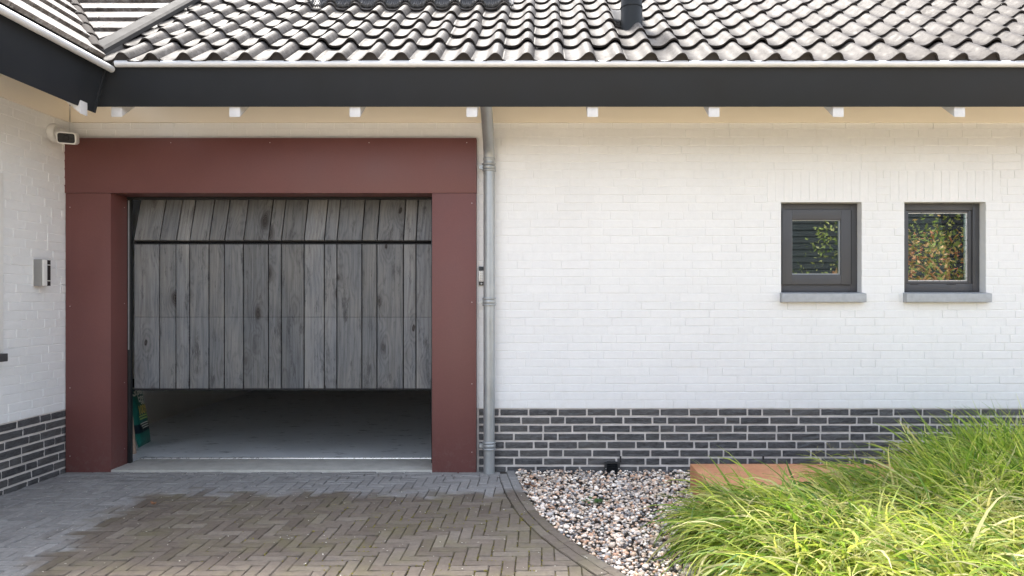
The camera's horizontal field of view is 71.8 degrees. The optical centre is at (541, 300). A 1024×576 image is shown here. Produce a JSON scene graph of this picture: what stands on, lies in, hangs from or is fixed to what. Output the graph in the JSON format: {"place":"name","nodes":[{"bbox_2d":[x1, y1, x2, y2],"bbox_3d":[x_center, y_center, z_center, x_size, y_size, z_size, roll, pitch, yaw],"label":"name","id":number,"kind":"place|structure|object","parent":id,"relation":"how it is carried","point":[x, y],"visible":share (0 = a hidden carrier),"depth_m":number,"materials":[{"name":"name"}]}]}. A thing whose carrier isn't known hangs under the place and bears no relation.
{"place":"outdoors","nodes":[
{"label":"outdoors","id":0,"kind":"place"},
{"bbox_2d":[0,471,626,575],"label":"driveway","id":1,"kind":"structure","parent":0,"point":[106,532],"depth_m":4.00,"materials":[{"name":"brick"}]},
{"bbox_2d":[197,500,610,575],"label":"moss","id":2,"kind":"object","parent":1,"relation":"on","point":[416,531],"visible":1,"depth_m":3.70,"materials":[{"name":"green plant"}]},
{"label":"ground","id":3,"kind":"structure","parent":0,"visible":0},
{"bbox_2d":[0,0,1023,495],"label":"house","id":4,"kind":"structure","parent":3,"relation":"on","point":[278,234],"depth_m":5.33,"materials":[{"name":"white brick"}]},
{"bbox_2d":[0,173,7,361],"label":"window","id":5,"kind":"structure","parent":4,"relation":"in","point":[3,356],"depth_m":4.64,"materials":[{"name":"white plastic"}]},
{"bbox_2d":[33,259,50,285],"bbox_3d":[-3.528,-0.194,4.984,0.072,0.188,0.093,0,0,0],"label":"intercom","id":6,"kind":"object","parent":4,"relation":"attached to","point":[41,272],"visible":1,"depth_m":4.94,"materials":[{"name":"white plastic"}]},
{"bbox_2d":[46,124,78,144],"bbox_3d":[-3.448,-1.199,5.109,0.224,0.164,0.194,0,0,0],"label":"security camera","id":7,"kind":"object","parent":4,"relation":"attached to","point":[55,133],"visible":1,"depth_m":5.07,"materials":[{"name":"white plastic"}]},
{"bbox_2d":[57,133,74,142],"bbox_3d":[-3.392,-1.157,5.037,0.104,0.066,0.016,0,0,-23],"label":"lens window","id":8,"kind":"structure","parent":7,"relation":"in","point":[62,137],"depth_m":5.03,"materials":[{"name":"black glass"}]},
{"bbox_2d":[133,422,136,453],"bbox_3d":[-3.471,0.722,5.855,0.206,1.100,0.049,0,0,0],"label":"timber board","id":9,"kind":"object","parent":4,"relation":"on","point":[134,447],"visible":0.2,"depth_m":5.86,"materials":[{"name":"wood"}]},
{"bbox_2d":[133,379,150,447],"bbox_3d":[-3.544,0.979,6.211,0.126,0.581,0.316,0,0,-13],"label":"sack","id":10,"kind":"object","parent":4,"relation":"on","point":[141,427],"visible":0.81,"depth_m":6.16,"materials":[{"name":"green plastic"}]},
{"bbox_2d":[133,200,430,389],"bbox_3d":[-1.994,-0.120,5.625,2.413,1.652,0.197,0,0,0],"label":"garage door","id":11,"kind":"structure","parent":4,"relation":"in","point":[229,294],"depth_m":5.53,"materials":[{"name":"grey wood"}]},
{"bbox_2d":[479,267,482,284],"bbox_3d":[-0.453,-0.183,5.317,0.042,0.141,0.034,0,0,0],"label":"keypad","id":12,"kind":"object","parent":4,"relation":"attached to","point":[480,275],"visible":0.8,"depth_m":5.30,"materials":[{"name":"white metal"}]},
{"bbox_2d":[604,461,619,474],"bbox_3d":[0.529,1.264,5.309,0.115,0.101,0.033,0,0,0],"label":"spotlight","id":13,"kind":"object","parent":4,"relation":"attached to","point":[610,466],"visible":0.86,"depth_m":5.30,"materials":[{"name":"black metal"}]},
{"bbox_2d":[780,204,866,301],"bbox_3d":[2.111,-0.401,5.458,0.708,0.880,0.365,0,0,0],"label":"window","id":14,"kind":"structure","parent":4,"relation":"in","point":[819,241],"depth_m":5.41,"materials":[{"name":"paint"}]},
{"bbox_2d":[903,203,991,301],"bbox_3d":[3.045,-0.402,5.458,0.715,0.882,0.365,0,0,0],"label":"window","id":15,"kind":"structure","parent":4,"relation":"in","point":[941,240],"depth_m":5.44,"materials":[{"name":"glass"}]},
{"bbox_2d":[515,469,728,575],"bbox_3d":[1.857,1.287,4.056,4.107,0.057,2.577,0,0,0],"label":"gravel","id":16,"kind":"structure","parent":3,"relation":"on","point":[618,537],"depth_m":4.32,"materials":[{"name":"grey gravel"}]},
{"bbox_2d":[581,496,607,503],"bbox_3d":[0.328,1.263,4.462,0.169,0.033,0.135,0,0,27],"label":"weed","id":17,"kind":"object","parent":16,"relation":"on","point":[596,500],"visible":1,"depth_m":4.46,"materials":[{"name":"green plant"}]},
{"bbox_2d":[690,464,904,502],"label":"steel block","id":18,"kind":"structure","parent":16,"relation":"on","point":[758,469],"depth_m":4.59,"materials":[{"name":"brown metal"}]},
{"bbox_2d":[639,427,1023,575],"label":"ornamental grass","id":19,"kind":"object","parent":16,"relation":"on","point":[713,498],"depth_m":3.45,"materials":[{"name":"green plant"}]},
{"bbox_2d":[672,439,1023,575],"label":"ornamental grass","id":20,"kind":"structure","parent":16,"relation":"on","point":[930,563],"depth_m":2.92,"materials":[{"name":"green plant"}]},
{"bbox_2d":[854,394,1023,517],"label":"ornamental grass","id":21,"kind":"object","parent":16,"relation":"on","point":[985,442],"depth_m":4.15,"materials":[{"name":"green plant"}]}
]}

